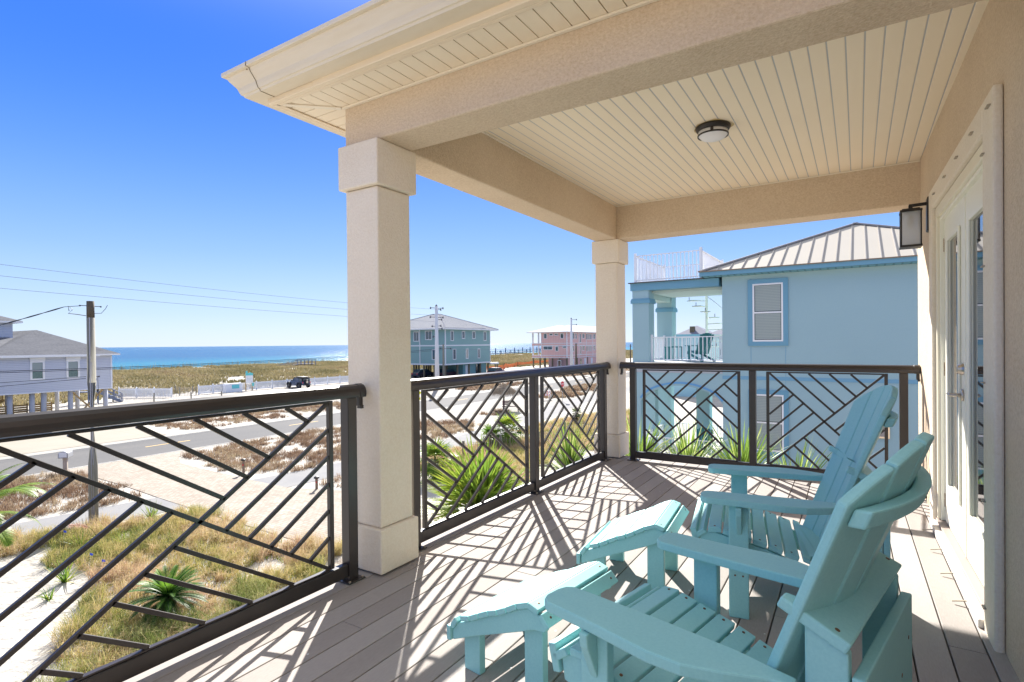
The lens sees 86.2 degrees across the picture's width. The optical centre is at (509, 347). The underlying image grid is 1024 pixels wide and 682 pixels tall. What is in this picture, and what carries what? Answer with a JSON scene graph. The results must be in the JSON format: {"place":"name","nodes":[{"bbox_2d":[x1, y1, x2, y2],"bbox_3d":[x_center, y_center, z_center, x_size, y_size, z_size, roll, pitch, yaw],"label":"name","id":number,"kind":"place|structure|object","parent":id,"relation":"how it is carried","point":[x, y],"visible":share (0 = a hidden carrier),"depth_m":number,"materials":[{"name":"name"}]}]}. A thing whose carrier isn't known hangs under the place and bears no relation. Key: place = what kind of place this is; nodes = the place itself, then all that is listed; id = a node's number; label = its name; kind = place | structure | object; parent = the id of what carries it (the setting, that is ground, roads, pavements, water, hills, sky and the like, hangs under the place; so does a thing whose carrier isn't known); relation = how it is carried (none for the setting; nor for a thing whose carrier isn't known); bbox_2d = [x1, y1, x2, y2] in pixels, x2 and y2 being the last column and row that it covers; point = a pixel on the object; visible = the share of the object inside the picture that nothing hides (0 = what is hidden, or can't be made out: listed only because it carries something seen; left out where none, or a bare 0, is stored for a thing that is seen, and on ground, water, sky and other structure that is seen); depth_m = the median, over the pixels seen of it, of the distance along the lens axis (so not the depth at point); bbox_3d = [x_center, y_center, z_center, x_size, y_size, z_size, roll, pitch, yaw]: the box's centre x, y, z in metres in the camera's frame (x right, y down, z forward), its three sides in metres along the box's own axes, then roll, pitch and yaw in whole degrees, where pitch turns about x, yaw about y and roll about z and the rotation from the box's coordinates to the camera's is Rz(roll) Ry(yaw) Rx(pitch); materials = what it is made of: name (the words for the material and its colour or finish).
{"place":"outdoors","nodes":[
{"label":"outdoors","id":0,"kind":"place"},
{"bbox_2d":[223,383,241,392],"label":"sign","id":1,"kind":"object","parent":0,"point":[231,387],"visible":1,"depth_m":71.15,"materials":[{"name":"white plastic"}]},
{"bbox_2d":[23,447,443,565],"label":"driveway","id":2,"kind":"structure","parent":0,"point":[141,479],"depth_m":22.24,"materials":[{"name":"concrete"}]},
{"bbox_2d":[58,449,72,469],"bbox_3d":[-21.049,5.456,25.939,0.390,1.133,0.691,-1,0,-23],"label":"mailbox","id":3,"kind":"object","parent":2,"relation":"on","point":[66,454],"visible":0.97,"depth_m":25.85,"materials":[{"name":"beige"}]},
{"bbox_2d":[0,372,628,476],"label":"road","id":4,"kind":"structure","parent":0,"point":[132,449],"depth_m":34.85,"materials":[{"name":"asphalt"}]},
{"bbox_2d":[1,377,628,475],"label":"road edge line","id":5,"kind":"object","parent":4,"relation":"on","point":[211,445],"depth_m":33.94,"materials":[{"name":"white paint"}]},
{"bbox_2d":[6,386,629,537],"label":"path","id":6,"kind":"structure","parent":0,"point":[290,479],"depth_m":23.92,"materials":[{"name":"concrete"}]},
{"bbox_2d":[319,473,340,487],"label":"brown grass","id":7,"kind":"structure","parent":0,"point":[325,480],"depth_m":23.59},
{"bbox_2d":[0,354,722,681],"bbox_3d":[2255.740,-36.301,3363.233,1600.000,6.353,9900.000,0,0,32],"label":"ground","id":8,"kind":"structure","parent":0,"point":[19,580],"depth_m":15.07,"materials":[{"name":"sand"}]},
{"bbox_2d":[0,402,52,414],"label":"slat fence","id":9,"kind":"object","parent":8,"relation":"on","point":[17,408],"visible":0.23,"depth_m":43.06,"materials":[{"name":"wood"}]},
{"bbox_2d":[0,463,55,547],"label":"date palm","id":10,"kind":"object","parent":8,"relation":"on","point":[5,537],"visible":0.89,"depth_m":14.95,"materials":[{"name":"green plant"}]},
{"bbox_2d":[31,587,54,601],"bbox_3d":[-10.984,5.843,12.996,0.686,0.398,0.487,0,0,32],"label":"palmetto seedling","id":11,"kind":"object","parent":8,"relation":"on","point":[46,598],"visible":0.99,"depth_m":13.01,"materials":[{"name":"green plant"}]},
{"bbox_2d":[0,316,119,413],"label":"grey house","id":12,"kind":"structure","parent":8,"relation":"on","point":[37,350],"depth_m":42.51,"materials":[{"name":"blue"}]},
{"bbox_2d":[29,358,44,379],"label":"window","id":13,"kind":"structure","parent":12,"relation":"in","point":[38,364],"depth_m":41.39,"materials":[{"name":"white paint"}]},
{"bbox_2d":[66,357,80,378],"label":"window","id":14,"kind":"structure","parent":12,"relation":"in","point":[72,363],"depth_m":43.23,"materials":[{"name":"white paint"}]},
{"bbox_2d":[44,555,85,582],"bbox_3d":[-11.376,5.656,14.039,1.058,0.714,1.206,-1,0,-10],"label":"palmetto seedling","id":15,"kind":"object","parent":8,"relation":"on","point":[63,577],"visible":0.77,"depth_m":13.97,"materials":[{"name":"green plant"}]},
{"bbox_2d":[0,469,143,519],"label":"brown grass","id":16,"kind":"structure","parent":8,"relation":"on","point":[8,500],"depth_m":21.84,"materials":[{"name":"plant"}]},
{"bbox_2d":[60,529,93,550],"bbox_3d":[-12.987,5.724,16.360,1.070,0.757,1.442,-1,0,-2],"label":"palmetto clump","id":17,"kind":"object","parent":8,"relation":"on","point":[78,539],"visible":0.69,"depth_m":16.38,"materials":[{"name":"green plant"}]},
{"bbox_2d":[68,521,95,534],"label":"pink plume grass","id":18,"kind":"object","parent":8,"relation":"on","point":[75,525],"depth_m":16.60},
{"bbox_2d":[0,424,164,456],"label":"concrete drive","id":19,"kind":"structure","parent":8,"relation":"on","point":[49,443],"depth_m":35.21,"materials":[{"name":"concrete"}]},
{"bbox_2d":[68,301,107,523],"bbox_3d":[-14.209,2.376,18.518,0.296,7.861,1.117,0,0,32],"label":"utility pole","id":20,"kind":"object","parent":8,"relation":"on","point":[91,385],"visible":0.89,"depth_m":18.48,"materials":[{"name":"grey"}]},
{"bbox_2d":[1,306,73,324],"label":"service cable","id":21,"kind":"object","parent":20,"relation":"attached to","point":[36,315],"visible":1,"depth_m":17.74,"materials":[{"name":"black metal"}]},
{"bbox_2d":[0,378,85,386],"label":"drop wire","id":22,"kind":"object","parent":20,"relation":"attached to","point":[42,382],"visible":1,"depth_m":18.23,"materials":[{"name":"grey"}]},
{"bbox_2d":[80,388,122,402],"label":"beach stairs","id":23,"kind":"structure","parent":8,"relation":"on","point":[114,397],"depth_m":59.30,"materials":[{"name":"grey paint"}]},
{"bbox_2d":[118,387,172,396],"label":"picket fence","id":24,"kind":"object","parent":8,"relation":"on","point":[140,391],"visible":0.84,"depth_m":64.74,"materials":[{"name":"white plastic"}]},
{"bbox_2d":[134,501,160,519],"bbox_3d":[-12.240,5.597,18.809,1.480,0.840,1.189,-1,0,-28],"label":"palmetto clump","id":25,"kind":"object","parent":8,"relation":"on","point":[150,511],"visible":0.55,"depth_m":18.83,"materials":[{"name":"green plant"}]},
{"bbox_2d":[120,564,209,628],"bbox_3d":[-7.486,5.510,12.075,1.768,1.265,1.845,0,0,32],"label":"sago palm","id":26,"kind":"object","parent":8,"relation":"on","point":[167,593],"visible":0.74,"depth_m":11.94,"materials":[{"name":"green plant"}]},
{"bbox_2d":[112,391,221,402],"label":"sand fence","id":27,"kind":"object","parent":8,"relation":"on","point":[127,399],"visible":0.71,"depth_m":58.84,"materials":[{"name":"grey"}]},
{"bbox_2d":[0,502,341,681],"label":"dune grass","id":28,"kind":"structure","parent":8,"relation":"on","point":[122,572],"depth_m":15.05,"materials":[{"name":"plant"}]},
{"bbox_2d":[198,383,226,394],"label":"picket fence","id":29,"kind":"object","parent":8,"relation":"on","point":[205,388],"visible":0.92,"depth_m":69.16,"materials":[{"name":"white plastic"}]},
{"bbox_2d":[112,357,347,369],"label":"sea oats","id":30,"kind":"object","parent":8,"relation":"on","point":[237,364],"visible":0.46,"depth_m":127.57,"materials":[{"name":"plant"}]},
{"bbox_2d":[153,400,339,429],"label":"brown grass","id":31,"kind":"structure","parent":8,"relation":"on","point":[273,415],"depth_m":44.78,"materials":[{"name":"plant"}]},
{"bbox_2d":[245,371,253,390],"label":"notice board","id":32,"kind":"object","parent":8,"relation":"on","point":[248,377],"visible":1,"depth_m":73.41,"materials":[{"name":"white paint"}]},
{"bbox_2d":[180,426,340,472],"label":"brown grass","id":33,"kind":"structure","parent":8,"relation":"on","point":[232,453],"depth_m":29.79,"materials":[{"name":"plant"}]},
{"bbox_2d":[239,376,347,389],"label":"picket fence","id":34,"kind":"object","parent":8,"relation":"on","point":[264,385],"visible":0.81,"depth_m":77.92,"materials":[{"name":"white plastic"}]},
{"bbox_2d":[276,359,315,365],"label":"dune walkover","id":35,"kind":"object","parent":8,"relation":"on","point":[308,363],"visible":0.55,"depth_m":130.13,"materials":[{"name":"grey paint"}]},
{"bbox_2d":[0,371,629,481],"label":"road verge","id":36,"kind":"structure","parent":8,"relation":"on","point":[169,434],"depth_m":37.26,"materials":[{"name":"sand"}]},
{"bbox_2d":[0,349,632,405],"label":"sea oats","id":37,"kind":"object","parent":8,"relation":"on","point":[183,378],"visible":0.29,"depth_m":96.13,"materials":[{"name":"plant"}]},
{"bbox_2d":[200,372,593,417],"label":"beach parking","id":38,"kind":"structure","parent":8,"relation":"on","point":[438,393],"depth_m":70.15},
{"bbox_2d":[286,376,310,387],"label":"jeep","id":39,"kind":"object","parent":38,"relation":"on","point":[298,381],"visible":1,"depth_m":76.55,"materials":[{"name":"black paint"}]},
{"bbox_2d":[411,369,432,377],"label":"parked car","id":40,"kind":"object","parent":38,"relation":"on","point":[417,372],"visible":0.88,"depth_m":97.86,"materials":[{"name":"black paint"}]},
{"bbox_2d":[439,369,455,376],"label":"parked car","id":41,"kind":"object","parent":38,"relation":"on","point":[450,372],"visible":0.61,"depth_m":98.39,"materials":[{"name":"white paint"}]},
{"bbox_2d":[487,367,504,371],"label":"parked car","id":42,"kind":"object","parent":38,"relation":"on","point":[495,369],"visible":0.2,"depth_m":101.28,"materials":[{"name":"white paint"}]},
{"bbox_2d":[430,304,443,376],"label":"utility pole","id":43,"kind":"object","parent":8,"relation":"on","point":[436,345],"visible":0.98,"depth_m":74.29,"materials":[{"name":"wood"}]},
{"bbox_2d":[0,264,424,308],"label":"power line","id":44,"kind":"object","parent":43,"relation":"attached to","point":[169,284],"visible":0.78,"depth_m":45.00,"materials":[{"name":"grey metal"}]},
{"bbox_2d":[2,288,434,321],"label":"power line","id":45,"kind":"object","parent":43,"relation":"attached to","point":[176,303],"visible":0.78,"depth_m":45.26,"materials":[{"name":"grey metal"}]},
{"bbox_2d":[6,276,434,315],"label":"power line","id":46,"kind":"object","parent":43,"relation":"attached to","point":[172,293],"visible":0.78,"depth_m":45.13,"materials":[{"name":"grey metal"}]},
{"bbox_2d":[420,437,458,483],"bbox_3d":[-3.326,5.142,24.315,2.579,2.460,2.510,0,0,32],"label":"fan palm","id":47,"kind":"object","parent":8,"relation":"on","point":[433,450],"visible":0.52,"depth_m":23.92,"materials":[{"name":"green plant"}]},
{"bbox_2d":[442,344,450,375],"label":"utility pole","id":48,"kind":"object","parent":8,"relation":"on","point":[443,368],"visible":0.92,"depth_m":86.41,"materials":[{"name":"grey"}]},
{"bbox_2d":[0,350,434,372],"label":"cable","id":49,"kind":"object","parent":48,"relation":"attached to","point":[170,366],"visible":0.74,"depth_m":49.06,"materials":[{"name":"black metal"}]},
{"bbox_2d":[0,348,442,371],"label":"cable","id":50,"kind":"object","parent":48,"relation":"attached to","point":[182,364],"visible":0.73,"depth_m":48.91,"materials":[{"name":"black metal"}]},
{"bbox_2d":[410,314,498,377],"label":"teal house","id":51,"kind":"structure","parent":8,"relation":"on","point":[459,337],"depth_m":98.22,"materials":[{"name":"wood"}]},
{"bbox_2d":[413,331,418,341],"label":"window","id":52,"kind":"structure","parent":51,"relation":"in","point":[415,334],"depth_m":97.57,"materials":[{"name":"white"}]},
{"bbox_2d":[425,331,431,339],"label":"window","id":53,"kind":"structure","parent":51,"relation":"in","point":[428,334],"depth_m":96.03,"materials":[{"name":"white"}]},
{"bbox_2d":[420,403,528,421],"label":"apron","id":54,"kind":"object","parent":8,"relation":"on","point":[441,414],"visible":0.46,"depth_m":48.08,"materials":[{"name":"concrete"}]},
{"bbox_2d":[489,383,518,407],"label":"thatched umbrella","id":55,"kind":"object","parent":54,"relation":"on","point":[500,389],"visible":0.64,"depth_m":48.22,"materials":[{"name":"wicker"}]},
{"bbox_2d":[421,429,539,523],"bbox_3d":[-0.693,4.023,11.999,3.750,4.208,3.701,0,0,32],"label":"saw palmetto","id":56,"kind":"object","parent":8,"relation":"on","point":[447,482],"visible":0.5,"depth_m":11.96,"materials":[{"name":"green plant"}]},
{"bbox_2d":[479,423,508,446],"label":"fan palm","id":57,"kind":"object","parent":8,"relation":"on","point":[486,430],"visible":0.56,"depth_m":31.35,"materials":[{"name":"green plant"}]},
{"bbox_2d":[491,409,529,446],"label":"fan palm","id":58,"kind":"object","parent":8,"relation":"on","point":[505,421],"visible":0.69,"depth_m":31.75,"materials":[{"name":"green plant"}]},
{"bbox_2d":[462,428,562,451],"bbox_3d":[0.335,5.382,31.198,7.038,0.861,0.355,-1,0,-34],"label":"sand fence","id":59,"kind":"object","parent":8,"relation":"on","point":[506,439],"visible":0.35,"depth_m":30.75,"materials":[{"name":"beige"}]},
{"bbox_2d":[490,347,540,354],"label":"fishing pier","id":60,"kind":"structure","parent":8,"relation":"on","point":[518,351],"depth_m":271.26,"materials":[{"name":"blue"}]},
{"bbox_2d":[486,360,548,369],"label":"safety fence","id":61,"kind":"object","parent":8,"relation":"on","point":[503,367],"visible":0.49,"depth_m":138.46,"materials":[{"name":"orange"}]},
{"bbox_2d":[516,420,593,472],"bbox_3d":[1.278,3.785,12.054,2.484,4.635,2.674,0,0,32],"label":"spiky palm","id":62,"kind":"object","parent":8,"relation":"on","point":[563,457],"visible":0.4,"depth_m":12.17,"materials":[{"name":"green plant"}]},
{"bbox_2d":[539,432,586,471],"bbox_3d":[1.560,4.091,14.292,2.191,3.988,2.156,0,0,21],"label":"spiky palm","id":63,"kind":"object","parent":8,"relation":"on","point":[561,453],"visible":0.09,"depth_m":14.39,"materials":[{"name":"green plant"}]},
{"bbox_2d":[570,318,576,364],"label":"utility pole","id":64,"kind":"object","parent":8,"relation":"on","point":[571,349],"visible":0.96,"depth_m":109.34,"materials":[{"name":"wood"}]},
{"bbox_2d":[571,406,582,420],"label":"fan palm","id":65,"kind":"object","parent":8,"relation":"on","point":[577,415],"visible":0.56,"depth_m":40.63,"materials":[{"name":"green plant"}]},
{"bbox_2d":[546,369,628,377],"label":"brown grass","id":66,"kind":"structure","parent":8,"relation":"on","point":[587,373],"depth_m":101.78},
{"bbox_2d":[554,400,629,415],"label":"side walk","id":67,"kind":"structure","parent":8,"relation":"on","point":[595,409],"depth_m":47.93,"materials":[{"name":"concrete"}]},
{"bbox_2d":[564,418,628,432],"bbox_3d":[6.024,5.266,36.666,5.770,0.911,0.224,-1,0,-30],"label":"sand fence","id":68,"kind":"object","parent":8,"relation":"on","point":[586,426],"visible":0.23,"depth_m":36.07,"materials":[{"name":"beige"}]},
{"bbox_2d":[625,409,691,455],"bbox_3d":[2.417,3.570,11.086,2.667,5.054,2.526,-1,0,-13],"label":"spiky palm","id":69,"kind":"object","parent":8,"relation":"on","point":[656,449],"visible":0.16,"depth_m":10.89,"materials":[{"name":"green plant"}]},
{"bbox_2d":[629,411,734,457],"bbox_3d":[3.507,3.650,11.160,2.943,4.873,2.718,0,0,12],"label":"spiky palm","id":70,"kind":"object","parent":8,"relation":"on","point":[682,443],"visible":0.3,"depth_m":11.07,"materials":[{"name":"green plant"}]},
{"bbox_2d":[678,326,711,333],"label":"beach cottage","id":71,"kind":"structure","parent":8,"relation":"on","point":[696,330],"depth_m":100.46,"materials":[{"name":"white"}]},
{"bbox_2d":[674,334,718,396],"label":"aqua house","id":72,"kind":"structure","parent":8,"relation":"on","point":[687,391],"depth_m":59.78,"materials":[{"name":"teal"}]},
{"bbox_2d":[684,421,790,464],"bbox_3d":[4.288,3.580,10.167,2.622,5.012,2.628,0,0,32],"label":"spiky palm","id":73,"kind":"object","parent":8,"relation":"on","point":[744,453],"visible":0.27,"depth_m":10.06,"materials":[{"name":"green plant"}]},
{"bbox_2d":[628,222,918,470],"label":"blue house","id":74,"kind":"structure","parent":8,"relation":"on","point":[847,294],"depth_m":17.09,"materials":[{"name":"paint"}]},
{"bbox_2d":[664,346,681,360],"bbox_3d":[6.249,0.244,20.837,0.560,0.540,0.560,0,0,32],"label":"side table","id":75,"kind":"object","parent":74,"relation":"on","point":[665,347],"visible":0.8,"depth_m":20.74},
{"bbox_2d":[685,333,715,361],"bbox_3d":[6.904,0.006,19.747,0.760,1.018,0.860,-1,0,-20],"label":"adirondack chair","id":76,"kind":"object","parent":74,"relation":"on","point":[704,346],"visible":0.75,"depth_m":19.60,"materials":[{"name":"wood"}]},
{"bbox_2d":[687,296,721,358],"bbox_3d":[8.052,-1.003,22.297,1.679,2.980,1.673,0,0,32],"label":"spiral stair","id":77,"kind":"object","parent":74,"relation":"on","point":[706,311],"visible":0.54,"depth_m":22.29,"materials":[{"name":"white"}]},
{"bbox_2d":[752,282,782,341],"bbox_3d":[8.182,-1.100,17.355,0.878,1.842,0.050,0,0,32],"label":"window","id":78,"kind":"structure","parent":74,"relation":"in","point":[767,298],"depth_m":17.36,"materials":[{"name":"glass"}]},
{"bbox_2d":[757,394,783,452],"bbox_3d":[8.215,2.407,17.379,0.878,1.806,0.050,0,0,32],"label":"window","id":79,"kind":"structure","parent":74,"relation":"in","point":[775,400],"depth_m":17.32,"materials":[{"name":"white paint"}]},
{"bbox_2d":[761,438,831,468],"bbox_3d":[5.274,3.817,10.365,2.182,4.516,2.369,-1,0,-33],"label":"spiky palm","id":80,"kind":"object","parent":8,"relation":"on","point":[801,459],"visible":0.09,"depth_m":10.13,"materials":[{"name":"green plant"}]},
{"bbox_2d":[102,342,632,369],"bbox_3d":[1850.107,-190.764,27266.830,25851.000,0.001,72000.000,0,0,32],"label":"sea","id":81,"kind":"structure","parent":0,"point":[143,356],"depth_m":565.98,"materials":[{"name":"liquid"}]},
{"bbox_2d":[335,418,480,441],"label":"brown grass","id":82,"kind":"structure","parent":0,"point":[438,431],"depth_m":38.25,"materials":[{"name":"plant"}]},
{"bbox_2d":[0,0,898,347],"label":"sky","id":83,"kind":"structure","parent":0,"point":[126,150],"materials":[{"name":"blue"}]},
{"bbox_2d":[455,381,528,390],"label":"brown grass","id":84,"kind":"structure","parent":0,"point":[491,386],"depth_m":74.77,"materials":[{"name":"plant"}]},
{"bbox_2d":[420,431,564,482],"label":"brown grass","id":85,"kind":"structure","parent":0,"point":[518,451],"depth_m":28.91,"materials":[{"name":"plant"}]},
{"bbox_2d":[479,407,510,415],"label":"brown grass","id":86,"kind":"structure","parent":0,"point":[499,411],"depth_m":47.07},
{"bbox_2d":[480,381,629,404],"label":"side street","id":87,"kind":"structure","parent":0,"point":[519,399],"depth_m":58.27,"materials":[{"name":"asphalt"}]},
{"bbox_2d":[526,325,595,367],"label":"pink house","id":88,"kind":"structure","parent":0,"point":[557,337],"depth_m":133.28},
{"bbox_2d":[539,389,584,397],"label":"brown grass","id":89,"kind":"structure","parent":0,"point":[569,393],"depth_m":62.07,"materials":[{"name":"plant"}]},
{"bbox_2d":[510,408,629,450],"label":"brown grass","id":90,"kind":"structure","parent":0,"point":[558,424],"depth_m":38.06,"materials":[{"name":"plant"}]},
{"bbox_2d":[560,382,596,390],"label":"brown grass","id":91,"kind":"structure","parent":0,"point":[585,386],"depth_m":70.93,"materials":[{"name":"plant"}]},
{"bbox_2d":[221,0,1023,681],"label":"beach house","id":92,"kind":"structure","parent":0,"point":[583,118],"depth_m":3.08,"materials":[{"name":"paint"}]},
{"bbox_2d":[694,119,733,141],"bbox_3d":[1.427,-1.502,3.862,0.262,0.099,0.262,-1,0,-28],"label":"ceiling light","id":93,"kind":"object","parent":92,"relation":"attached to","point":[713,130],"visible":1,"depth_m":3.78,"materials":[{"name":"glass"}]},
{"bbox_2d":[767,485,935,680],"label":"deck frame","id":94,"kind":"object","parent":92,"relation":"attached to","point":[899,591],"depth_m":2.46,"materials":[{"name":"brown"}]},
{"bbox_2d":[123,456,1019,681],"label":"deck","id":95,"kind":"structure","parent":94,"relation":"on","point":[390,626],"depth_m":2.76,"materials":[{"name":"wood"}]},
{"bbox_2d":[0,383,366,681],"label":"balcony railing","id":96,"kind":"object","parent":95,"relation":"on","point":[145,657],"visible":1,"depth_m":2.27,"materials":[{"name":"brown metal"}]},
{"bbox_2d":[411,362,610,551],"bbox_3d":[0.220,0.720,4.745,0.116,1.076,3.273,0,0,32],"label":"balcony railing","id":97,"kind":"object","parent":95,"relation":"on","point":[534,485],"visible":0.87,"depth_m":4.32,"materials":[{"name":"brown metal"}]},
{"bbox_2d":[447,561,617,681],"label":"footstool","id":98,"kind":"object","parent":95,"relation":"on","point":[519,607],"visible":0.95,"depth_m":2.09,"materials":[{"name":"teal"}]},
{"bbox_2d":[576,500,688,588],"bbox_3d":[0.690,1.075,3.019,0.509,0.382,0.476,0,0,27],"label":"footstool","id":99,"kind":"object","parent":95,"relation":"on","point":[615,539],"visible":0.89,"depth_m":2.87,"materials":[{"name":"teal"}]},
{"bbox_2d":[545,432,933,681],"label":"adirondack chair","id":100,"kind":"object","parent":95,"relation":"on","point":[846,581],"visible":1,"depth_m":1.32,"materials":[{"name":"teal"}]},
{"bbox_2d":[619,362,920,473],"bbox_3d":[2.363,0.696,5.366,2.668,1.076,0.116,0,0,32],"label":"balcony railing","id":101,"kind":"object","parent":95,"relation":"on","point":[903,371],"visible":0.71,"depth_m":5.33,"materials":[{"name":"brown metal"}]},
{"bbox_2d":[690,385,897,619],"bbox_3d":[1.419,0.722,2.783,0.911,1.076,0.826,0,0,23],"label":"adirondack chair","id":102,"kind":"object","parent":95,"relation":"on","point":[871,415],"visible":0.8,"depth_m":2.68,"materials":[{"name":"teal"}]},
{"bbox_2d":[899,196,928,249],"bbox_3d":[3.013,-0.919,4.064,0.193,0.359,0.134,0,0,32],"label":"wall lantern","id":103,"kind":"object","parent":92,"relation":"attached to","point":[910,223],"depth_m":4.03,"materials":[{"name":"brown metal"}]},
{"bbox_2d":[943,197,965,554],"bbox_3d":[2.766,0.160,3.413,0.114,2.043,0.747,0,0,32],"label":"door","id":104,"kind":"structure","parent":92,"relation":"in","point":[954,364],"depth_m":3.39,"materials":[{"name":"white paint"}]},
{"bbox_2d":[966,174,983,585],"bbox_3d":[2.395,0.167,2.764,0.058,2.043,0.732,0,0,31],"label":"door","id":105,"kind":"structure","parent":92,"relation":"in","point":[974,197],"depth_m":2.89,"materials":[{"name":"white paint"}]},
{"bbox_2d":[694,428,714,455],"bbox_3d":[7.162,3.531,20.148,0.760,1.018,0.860,0,0,22],"label":"adirondack chair","id":106,"kind":"object","parent":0,"point":[702,430],"visible":0.29,"depth_m":20.33,"materials":[{"name":"wood"}]},
{"bbox_2d":[709,330,722,358],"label":"white house","id":107,"kind":"structure","parent":0,"point":[718,332],"depth_m":88.94,"materials":[{"name":"white"}]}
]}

